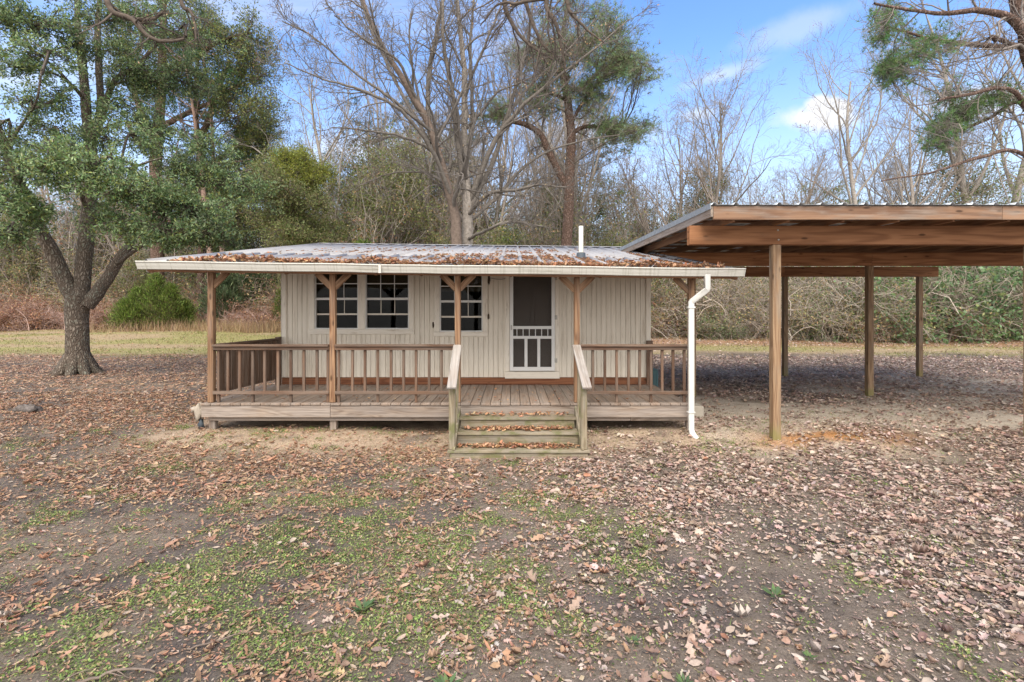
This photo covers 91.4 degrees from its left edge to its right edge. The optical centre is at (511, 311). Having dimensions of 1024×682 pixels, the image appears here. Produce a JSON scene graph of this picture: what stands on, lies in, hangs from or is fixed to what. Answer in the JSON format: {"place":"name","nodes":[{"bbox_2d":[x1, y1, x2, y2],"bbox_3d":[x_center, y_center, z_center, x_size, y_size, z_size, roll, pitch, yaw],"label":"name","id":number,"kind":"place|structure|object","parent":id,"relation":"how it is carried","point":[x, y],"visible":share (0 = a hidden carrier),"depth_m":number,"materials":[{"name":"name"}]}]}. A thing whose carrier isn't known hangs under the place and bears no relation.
{"place":"outdoors","nodes":[
{"label":"outdoors","id":0,"kind":"place"},
{"bbox_2d":[90,315,280,332],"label":"straw grass","id":1,"kind":"structure","parent":0,"point":[246,328],"depth_m":34.31,"materials":[{"name":"beige plant"}]},
{"bbox_2d":[0,326,1023,681],"bbox_3d":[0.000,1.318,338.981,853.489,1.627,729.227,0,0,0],"label":"ground","id":2,"kind":"structure","parent":0,"point":[846,620],"depth_m":4.38,"materials":[{"name":"soil"}]},
{"bbox_2d":[0,270,59,305],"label":"thicket","id":3,"kind":"object","parent":2,"relation":"on","point":[14,288],"visible":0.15,"depth_m":45.69,"materials":[{"name":"brown plant"}]},
{"bbox_2d":[0,291,63,331],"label":"bramble","id":4,"kind":"object","parent":2,"relation":"on","point":[24,309],"visible":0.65,"depth_m":38.56,"materials":[{"name":"brown plant"}]},
{"bbox_2d":[0,302,63,331],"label":"bramble","id":5,"kind":"object","parent":2,"relation":"on","point":[49,322],"visible":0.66,"depth_m":38.52,"materials":[{"name":"brown plant"}]},
{"bbox_2d":[0,184,66,287],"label":"understory evergreen","id":6,"kind":"object","parent":2,"relation":"on","point":[22,254],"visible":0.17,"depth_m":48.42,"materials":[{"name":"green plant"}]},
{"bbox_2d":[0,194,104,301],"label":"sapling clump","id":7,"kind":"object","parent":2,"relation":"on","point":[23,271],"visible":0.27,"depth_m":47.44,"materials":[{"name":"brown plant"}]},
{"bbox_2d":[0,257,139,311],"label":"thicket","id":8,"kind":"object","parent":2,"relation":"on","point":[59,297],"visible":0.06,"depth_m":42.35,"materials":[{"name":"brown plant"}]},
{"bbox_2d":[53,297,114,329],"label":"bramble","id":9,"kind":"object","parent":2,"relation":"on","point":[97,315],"visible":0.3,"depth_m":38.71,"materials":[{"name":"brown plant"}]},
{"bbox_2d":[26,156,184,297],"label":"sapling clump","id":10,"kind":"object","parent":2,"relation":"on","point":[68,237],"visible":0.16,"depth_m":48.16,"materials":[{"name":"grey plant"}]},
{"bbox_2d":[65,161,195,298],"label":"sapling clump","id":11,"kind":"object","parent":2,"relation":"on","point":[145,252],"visible":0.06,"depth_m":44.42,"materials":[{"name":"brown plant"}]},
{"bbox_2d":[102,250,166,299],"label":"understory evergreen","id":12,"kind":"object","parent":2,"relation":"on","point":[131,269],"visible":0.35,"depth_m":43.19,"materials":[{"name":"green plant"}]},
{"bbox_2d":[0,0,287,375],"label":"evergreen oak","id":13,"kind":"object","parent":2,"relation":"on","point":[85,163],"visible":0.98,"depth_m":13.91,"materials":[{"name":"green plant"}]},
{"bbox_2d":[62,0,222,62],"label":"overhanging bough","id":14,"kind":"object","parent":13,"relation":"attached to","point":[138,22],"visible":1,"depth_m":12.49,"materials":[{"name":"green plant"}]},
{"bbox_2d":[101,272,204,329],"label":"cedar bush","id":15,"kind":"object","parent":2,"relation":"on","point":[172,307],"visible":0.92,"depth_m":35.55,"materials":[{"name":"green plant"}]},
{"bbox_2d":[91,0,263,322],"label":"pine","id":16,"kind":"object","parent":2,"relation":"on","point":[195,126],"visible":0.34,"depth_m":35.66,"materials":[{"name":"green plant"}]},
{"bbox_2d":[72,0,298,306],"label":"water oak","id":17,"kind":"object","parent":2,"relation":"on","point":[246,60],"visible":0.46,"depth_m":39.04,"materials":[{"name":"green plant"}]},
{"bbox_2d":[126,22,272,316],"bbox_3d":[-24.028,-10.648,39.876,10.894,23.790,10.404,0,0,0],"label":"pine","id":18,"kind":"object","parent":2,"relation":"on","point":[212,101],"visible":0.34,"depth_m":38.10,"materials":[{"name":"green plant"}]},
{"bbox_2d":[166,20,295,305],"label":"water oak","id":19,"kind":"object","parent":2,"relation":"on","point":[257,136],"visible":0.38,"depth_m":42.23,"materials":[{"name":"plant"}]},
{"bbox_2d":[189,273,280,321],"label":"bush","id":20,"kind":"object","parent":2,"relation":"on","point":[226,284],"visible":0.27,"depth_m":40.41,"materials":[{"name":"green plant"}]},
{"bbox_2d":[218,273,280,323],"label":"thicket","id":21,"kind":"object","parent":2,"relation":"on","point":[265,299],"visible":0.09,"depth_m":40.07,"materials":[{"name":"brown plant"}]},
{"bbox_2d":[231,142,351,246],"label":"holly tree","id":22,"kind":"object","parent":2,"relation":"on","point":[294,225],"visible":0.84,"depth_m":29.20,"materials":[{"name":"green plant"}]},
{"bbox_2d":[263,139,342,207],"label":"young pine","id":23,"kind":"object","parent":2,"relation":"on","point":[300,162],"visible":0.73,"depth_m":32.28,"materials":[{"name":"green plant"}]},
{"bbox_2d":[227,5,381,242],"bbox_3d":[-15.574,-11.246,40.249,11.667,25.271,10.911,0,0,0],"label":"bare tree","id":24,"kind":"object","parent":2,"relation":"on","point":[318,143],"visible":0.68,"depth_m":39.32,"materials":[{"name":"brown plant"}]},
{"bbox_2d":[310,144,406,242],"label":"tree","id":25,"kind":"object","parent":2,"relation":"on","point":[350,203],"visible":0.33,"depth_m":38.52,"materials":[{"name":"green plant"}]},
{"bbox_2d":[315,94,423,198],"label":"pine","id":26,"kind":"object","parent":2,"relation":"on","point":[366,119],"visible":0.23,"depth_m":51.31,"materials":[{"name":"green plant"}]},
{"bbox_2d":[295,20,454,234],"bbox_3d":[-10.816,-10.540,39.473,12.858,23.484,10.745,0,0,0],"label":"bare tree","id":27,"kind":"object","parent":2,"relation":"on","point":[374,99],"visible":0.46,"depth_m":39.55,"materials":[{"name":"grey plant"}]},
{"bbox_2d":[330,121,435,243],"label":"tree","id":28,"kind":"object","parent":2,"relation":"on","point":[366,143],"visible":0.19,"depth_m":40.63,"materials":[{"name":"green plant"}]},
{"bbox_2d":[320,150,459,243],"bbox_3d":[-8.154,-5.119,38.081,9.681,13.283,13.959,0,0,38],"label":"sapling clump","id":29,"kind":"object","parent":2,"relation":"on","point":[373,240],"visible":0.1,"depth_m":34.96,"materials":[{"name":"brown plant"}]},
{"bbox_2d":[334,120,450,243],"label":"understory evergreen","id":30,"kind":"object","parent":2,"relation":"on","point":[398,193],"visible":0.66,"depth_m":35.88,"materials":[{"name":"green plant"}]},
{"bbox_2d":[369,136,473,243],"bbox_3d":[-7.018,-6.240,40.693,10.964,15.043,15.809,0,0,-14],"label":"sapling clump","id":31,"kind":"object","parent":2,"relation":"on","point":[442,230],"visible":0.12,"depth_m":39.38,"materials":[{"name":"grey plant"}]},
{"bbox_2d":[366,124,478,237],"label":"bare tree","id":32,"kind":"object","parent":2,"relation":"on","point":[422,165],"visible":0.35,"depth_m":40.81,"materials":[{"name":"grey plant"}]},
{"bbox_2d":[368,48,499,243],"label":"bare tree","id":33,"kind":"object","parent":2,"relation":"on","point":[435,117],"visible":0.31,"depth_m":40.25,"materials":[{"name":"grey plant"}]},
{"bbox_2d":[135,226,745,457],"bbox_3d":[-1.093,0.043,12.964,9.339,4.180,11.982,0,0,0],"label":"cabin","id":34,"kind":"object","parent":2,"relation":"on","point":[453,335],"visible":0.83,"depth_m":9.34,"materials":[{"name":"paint"}]},
{"bbox_2d":[315,274,357,328],"bbox_3d":[-3.510,-0.265,10.050,0.874,1.210,0.109,0,0,0],"label":"window","id":35,"kind":"structure","parent":34,"relation":"in","point":[347,293],"depth_m":10.05,"materials":[{"name":"glass"}]},
{"bbox_2d":[365,275,408,328],"bbox_3d":[-2.496,-0.265,10.050,0.873,1.210,0.109,0,0,0],"label":"window","id":36,"kind":"structure","parent":34,"relation":"in","point":[386,296],"depth_m":10.04,"materials":[{"name":"glass"}]},
{"bbox_2d":[231,385,661,448],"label":"step leaves","id":37,"kind":"object","parent":34,"relation":"on","point":[531,445],"visible":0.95,"depth_m":7.51,"materials":[{"name":"brown plant"}]},
{"bbox_2d":[169,246,724,267],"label":"roof leaves","id":38,"kind":"object","parent":34,"relation":"on","point":[588,261],"visible":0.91,"depth_m":7.79,"materials":[{"name":"brown plant"}]},
{"bbox_2d":[440,275,482,331],"bbox_3d":[-1.017,-0.214,10.050,0.860,1.213,0.109,0,0,0],"label":"window","id":39,"kind":"structure","parent":34,"relation":"in","point":[472,294],"depth_m":10.05,"materials":[{"name":"glass"}]},
{"bbox_2d":[513,276,550,366],"bbox_3d":[0.407,0.175,10.075,0.903,2.026,0.050,0,0,0],"label":"entry door","id":40,"kind":"structure","parent":34,"relation":"in","point":[531,295],"depth_m":10.05,"materials":[{"name":"paint"}]},
{"bbox_2d":[510,276,556,370],"bbox_3d":[0.430,0.172,9.970,0.945,2.005,0.060,0,0,0],"label":"screen door","id":41,"kind":"structure","parent":34,"relation":"in","point":[553,317],"depth_m":9.97,"materials":[{"name":"white paint"}]},
{"bbox_2d":[352,153,539,244],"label":"sapling clump","id":42,"kind":"object","parent":2,"relation":"on","point":[482,221],"visible":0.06,"depth_m":40.66,"materials":[{"name":"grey plant"}]},
{"bbox_2d":[406,126,495,243],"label":"tree","id":43,"kind":"object","parent":2,"relation":"on","point":[439,182],"visible":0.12,"depth_m":44.72,"materials":[{"name":"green plant"}]},
{"bbox_2d":[253,0,662,244],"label":"bare tree","id":44,"kind":"object","parent":2,"relation":"on","point":[471,203],"visible":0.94,"depth_m":21.77,"materials":[{"name":"brown plant"}]},
{"bbox_2d":[437,3,564,214],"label":"bare tree","id":45,"kind":"object","parent":2,"relation":"on","point":[493,86],"visible":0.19,"depth_m":50.17,"materials":[{"name":"grey plant"}]},
{"bbox_2d":[441,84,566,244],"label":"bare tree","id":46,"kind":"object","parent":2,"relation":"on","point":[506,193],"visible":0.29,"depth_m":42.01,"materials":[{"name":"grey plant"}]},
{"bbox_2d":[0,328,1022,360],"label":"meadow grass","id":47,"kind":"structure","parent":2,"relation":"on","point":[205,342],"depth_m":26.29,"materials":[{"name":"plant"}]},
{"bbox_2d":[0,328,1023,681],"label":"fallen leaves","id":48,"kind":"object","parent":2,"relation":"on","point":[972,516],"visible":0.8,"depth_m":5.33,"materials":[{"name":"brown plant"}]},
{"bbox_2d":[0,409,1023,681],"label":"ground plants","id":49,"kind":"object","parent":2,"relation":"on","point":[330,589],"visible":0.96,"depth_m":3.80,"materials":[{"name":"green plant"}]},
{"bbox_2d":[0,116,1023,288],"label":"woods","id":50,"kind":"object","parent":2,"relation":"on","point":[666,190],"visible":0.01,"depth_m":61.77,"materials":[{"name":"brown plant"}]},
{"bbox_2d":[494,108,588,243],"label":"bare tree","id":51,"kind":"object","parent":2,"relation":"on","point":[530,172],"visible":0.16,"depth_m":46.20,"materials":[{"name":"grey plant"}]},
{"bbox_2d":[498,194,592,245],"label":"sapling clump","id":52,"kind":"object","parent":2,"relation":"on","point":[553,233],"visible":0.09,"depth_m":36.44,"materials":[{"name":"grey plant"}]},
{"bbox_2d":[501,181,616,245],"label":"sapling clump","id":53,"kind":"object","parent":2,"relation":"on","point":[549,226],"visible":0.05,"depth_m":41.63,"materials":[{"name":"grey plant"}]},
{"bbox_2d":[490,17,627,243],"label":"bare tree","id":54,"kind":"object","parent":2,"relation":"on","point":[550,118],"visible":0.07,"depth_m":46.98,"materials":[{"name":"brown plant"}]},
{"bbox_2d":[484,0,645,238],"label":"bare tree","id":55,"kind":"object","parent":2,"relation":"on","point":[563,113],"visible":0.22,"depth_m":43.44,"materials":[{"name":"grey plant"}]},
{"bbox_2d":[459,0,672,245],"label":"pine","id":56,"kind":"object","parent":2,"relation":"on","point":[618,62],"visible":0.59,"depth_m":28.22,"materials":[{"name":"green plant"}]},
{"bbox_2d":[503,64,644,230],"bbox_3d":[3.821,-8.416,36.937,8.786,20.701,9.272,0,0,-23],"label":"bare tree","id":57,"kind":"object","parent":2,"relation":"on","point":[577,156],"visible":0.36,"depth_m":36.61,"materials":[{"name":"grey plant"}]},
{"bbox_2d":[528,72,636,205],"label":"tree","id":58,"kind":"object","parent":2,"relation":"on","point":[621,148],"visible":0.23,"depth_m":45.45,"materials":[{"name":"green plant"}]},
{"bbox_2d":[526,118,643,244],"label":"bare tree","id":59,"kind":"object","parent":2,"relation":"on","point":[580,202],"visible":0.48,"depth_m":37.18,"materials":[{"name":"grey plant"}]},
{"bbox_2d":[543,141,629,239],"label":"bare tree","id":60,"kind":"object","parent":2,"relation":"on","point":[594,186],"visible":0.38,"depth_m":44.31,"materials":[{"name":"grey plant"}]},
{"bbox_2d":[539,176,664,300],"bbox_3d":[6.237,-3.433,36.005,7.940,10.692,10.949,0,0,-11],"label":"sapling clump","id":61,"kind":"object","parent":2,"relation":"on","point":[613,230],"visible":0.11,"depth_m":33.92,"materials":[{"name":"grey plant"}]},
{"bbox_2d":[580,167,644,245],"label":"bare tree","id":62,"kind":"object","parent":2,"relation":"on","point":[598,216],"visible":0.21,"depth_m":45.74,"materials":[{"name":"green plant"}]},
{"bbox_2d":[588,179,661,246],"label":"bare tree","id":63,"kind":"object","parent":2,"relation":"on","point":[632,220],"visible":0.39,"depth_m":40.63,"materials":[{"name":"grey plant"}]},
{"bbox_2d":[586,130,684,332],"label":"bare tree","id":64,"kind":"object","parent":2,"relation":"on","point":[644,223],"visible":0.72,"depth_m":36.78,"materials":[{"name":"grey plant"}]},
{"bbox_2d":[616,150,717,285],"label":"bare tree","id":65,"kind":"object","parent":2,"relation":"on","point":[672,192],"visible":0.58,"depth_m":40.21,"materials":[{"name":"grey plant"}]},
{"bbox_2d":[618,95,761,219],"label":"bare tree","id":66,"kind":"object","parent":2,"relation":"on","point":[681,173],"visible":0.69,"depth_m":40.58,"materials":[{"name":"grey plant"}]},
{"bbox_2d":[651,279,732,338],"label":"thicket","id":67,"kind":"object","parent":2,"relation":"on","point":[659,305],"visible":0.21,"depth_m":33.29,"materials":[{"name":"brown plant"}]},
{"bbox_2d":[651,278,742,338],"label":"thicket","id":68,"kind":"object","parent":2,"relation":"on","point":[677,287],"visible":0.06,"depth_m":33.86,"materials":[{"name":"brown plant"}]},
{"bbox_2d":[670,162,743,266],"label":"bare tree","id":69,"kind":"object","parent":2,"relation":"on","point":[703,195],"visible":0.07,"depth_m":42.18,"materials":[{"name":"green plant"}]},
{"bbox_2d":[641,19,788,203],"bbox_3d":[16.116,-10.200,40.489,10.292,24.031,11.055,0,0,0],"label":"bare tree","id":70,"kind":"object","parent":2,"relation":"on","point":[707,119],"visible":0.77,"depth_m":39.31,"materials":[{"name":"grey plant"}]},
{"bbox_2d":[680,302,754,340],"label":"shrub","id":71,"kind":"object","parent":2,"relation":"on","point":[723,334],"visible":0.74,"depth_m":31.82,"materials":[{"name":"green plant"}]},
{"bbox_2d":[654,279,781,337],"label":"thicket","id":72,"kind":"object","parent":2,"relation":"on","point":[703,297],"visible":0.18,"depth_m":32.73,"materials":[{"name":"brown plant"}]},
{"bbox_2d":[663,122,789,282],"bbox_3d":[15.542,-5.786,36.604,8.438,15.214,7.467,0,0,0],"label":"bare tree","id":73,"kind":"object","parent":2,"relation":"on","point":[699,173],"visible":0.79,"depth_m":35.85,"materials":[{"name":"grey plant"}]},
{"bbox_2d":[668,68,813,203],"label":"bare tree","id":74,"kind":"object","parent":2,"relation":"on","point":[719,142],"visible":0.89,"depth_m":38.03,"materials":[{"name":"grey plant"}]},
{"bbox_2d":[653,266,833,340],"bbox_3d":[13.521,-1.053,34.980,10.432,7.994,15.067,0,0,-40],"label":"thicket","id":75,"kind":"object","parent":2,"relation":"on","point":[731,307],"visible":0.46,"depth_m":32.18,"materials":[{"name":"brown plant"}]},
{"bbox_2d":[677,266,816,342],"bbox_3d":[15.884,-0.871,35.383,10.562,7.301,10.698,0,0,35],"label":"thicket","id":76,"kind":"object","parent":2,"relation":"on","point":[762,320],"visible":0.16,"depth_m":33.02,"materials":[{"name":"brown plant"}]},
{"bbox_2d":[697,266,832,341],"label":"thicket","id":77,"kind":"object","parent":2,"relation":"on","point":[767,306],"visible":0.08,"depth_m":33.35,"materials":[{"name":"brown plant"}]},
{"bbox_2d":[739,160,820,203],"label":"bare tree","id":78,"kind":"object","parent":2,"relation":"on","point":[781,190],"visible":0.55,"depth_m":42.66,"materials":[{"name":"grey plant"}]},
{"bbox_2d":[766,119,869,281],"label":"bare tree","id":79,"kind":"object","parent":2,"relation":"on","point":[808,200],"visible":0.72,"depth_m":34.45,"materials":[{"name":"grey plant"}]},
{"bbox_2d":[616,202,1023,439],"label":"carport","id":80,"kind":"object","parent":2,"relation":"on","point":[775,237],"visible":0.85,"depth_m":7.66,"materials":[{"name":"brown wood"}]},
{"bbox_2d":[749,266,891,344],"bbox_3d":[20.069,-0.471,33.448,8.619,6.611,12.540,0,0,0],"label":"thicket","id":81,"kind":"object","parent":2,"relation":"on","point":[821,310],"visible":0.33,"depth_m":31.54,"materials":[{"name":"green plant"}]},
{"bbox_2d":[781,298,863,342],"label":"shrub","id":82,"kind":"object","parent":2,"relation":"on","point":[816,335],"visible":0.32,"depth_m":31.90,"materials":[{"name":"green plant"}]},
{"bbox_2d":[760,266,935,341],"bbox_3d":[21.886,-0.875,33.892,11.977,7.744,11.289,0,0,0],"label":"thicket","id":83,"kind":"object","parent":2,"relation":"on","point":[847,296],"visible":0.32,"depth_m":31.25,"materials":[{"name":"brown plant"}]},
{"bbox_2d":[732,266,999,344],"bbox_3d":[20.448,-1.442,34.779,17.935,9.516,12.418,0,0,26],"label":"privet","id":84,"kind":"object","parent":2,"relation":"on","point":[852,302],"visible":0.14,"depth_m":31.06,"materials":[{"name":"green plant"}]},
{"bbox_2d":[816,123,925,203],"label":"bare tree","id":85,"kind":"object","parent":2,"relation":"on","point":[868,190],"visible":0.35,"depth_m":48.21,"materials":[{"name":"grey plant"}]},
{"bbox_2d":[765,266,986,343],"bbox_3d":[24.422,-0.849,34.196,12.041,9.334,13.431,0,0,-21],"label":"privet","id":86,"kind":"object","parent":2,"relation":"on","point":[909,331],"visible":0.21,"depth_m":31.04,"materials":[{"name":"green plant"}]},
{"bbox_2d":[786,12,972,293],"bbox_3d":[25.015,-10.140,35.094,10.311,24.295,10.882,0,0,28],"label":"bare tree","id":87,"kind":"object","parent":2,"relation":"on","point":[854,195],"visible":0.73,"depth_m":34.77,"materials":[{"name":"brown plant"}]},
{"bbox_2d":[818,295,945,343],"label":"shrub","id":88,"kind":"object","parent":2,"relation":"on","point":[878,334],"visible":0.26,"depth_m":31.13,"materials":[{"name":"green plant"}]},
{"bbox_2d":[797,266,983,345],"bbox_3d":[23.689,-0.867,34.239,10.497,8.043,15.160,0,0,-25],"label":"thicket","id":89,"kind":"object","parent":2,"relation":"on","point":[924,307],"visible":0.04,"depth_m":30.77,"materials":[{"name":"brown plant"}]},
{"bbox_2d":[821,64,979,266],"bbox_3d":[30.249,-8.215,38.343,10.508,20.135,9.550,0,0,0],"label":"bare tree","id":90,"kind":"object","parent":2,"relation":"on","point":[909,173],"visible":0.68,"depth_m":37.35,"materials":[{"name":"grey plant"}]},
{"bbox_2d":[853,146,967,203],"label":"bare tree","id":91,"kind":"object","parent":2,"relation":"on","point":[889,182],"visible":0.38,"depth_m":43.32,"materials":[{"name":"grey plant"}]},
{"bbox_2d":[812,266,1019,343],"bbox_3d":[25.221,-1.304,35.406,14.002,10.853,15.618,0,0,-32],"label":"privet","id":92,"kind":"object","parent":2,"relation":"on","point":[963,312],"visible":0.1,"depth_m":30.80,"materials":[{"name":"green plant"}]},
{"bbox_2d":[818,0,1023,203],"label":"pine","id":93,"kind":"object","parent":2,"relation":"on","point":[944,128],"visible":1,"depth_m":14.25,"materials":[{"name":"green plant"}]},
{"bbox_2d":[820,266,1022,343],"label":"privet","id":94,"kind":"object","parent":2,"relation":"on","point":[980,294],"visible":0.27,"depth_m":31.20,"materials":[{"name":"green plant"}]},
{"bbox_2d":[827,0,1023,269],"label":"bare tree","id":95,"kind":"object","parent":2,"relation":"on","point":[951,153],"visible":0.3,"depth_m":38.51,"materials":[{"name":"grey plant"}]},
{"bbox_2d":[859,78,998,203],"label":"bare tree","id":96,"kind":"object","parent":2,"relation":"on","point":[897,193],"visible":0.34,"depth_m":40.25,"materials":[{"name":"grey plant"}]},
{"bbox_2d":[868,107,1023,203],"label":"bare tree","id":97,"kind":"object","parent":2,"relation":"on","point":[972,163],"visible":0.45,"depth_m":37.06,"materials":[{"name":"grey plant"}]},
{"bbox_2d":[903,290,1019,342],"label":"shrub","id":98,"kind":"object","parent":2,"relation":"on","point":[958,333],"visible":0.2,"depth_m":31.52,"materials":[{"name":"green plant"}]},
{"bbox_2d":[907,266,1022,341],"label":"privet","id":99,"kind":"object","parent":2,"relation":"on","point":[977,284],"visible":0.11,"depth_m":31.93,"materials":[{"name":"green plant"}]},
{"bbox_2d":[913,130,1023,269],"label":"bare tree","id":100,"kind":"object","parent":2,"relation":"on","point":[985,186],"visible":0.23,"depth_m":38.89,"materials":[{"name":"plant"}]},
{"bbox_2d":[934,0,1023,201],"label":"bare tree","id":101,"kind":"object","parent":2,"relation":"on","point":[1020,173],"visible":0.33,"depth_m":38.96,"materials":[{"name":"grey plant"}]},
{"bbox_2d":[939,266,1022,339],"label":"privet","id":102,"kind":"object","parent":2,"relation":"on","point":[1021,316],"visible":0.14,"depth_m":31.42,"materials":[{"name":"green plant"}]},
{"bbox_2d":[0,0,1023,270],"label":"sky","id":103,"kind":"structure","parent":0,"point":[679,25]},
{"bbox_2d":[458,0,618,106],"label":"overhanging bough","id":104,"kind":"object","parent":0,"point":[550,17],"visible":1,"depth_m":12.27,"materials":[{"name":"brown plant"}]},
{"bbox_2d":[796,177,868,203],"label":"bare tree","id":105,"kind":"object","parent":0,"point":[838,189],"visible":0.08,"depth_m":41.06,"materials":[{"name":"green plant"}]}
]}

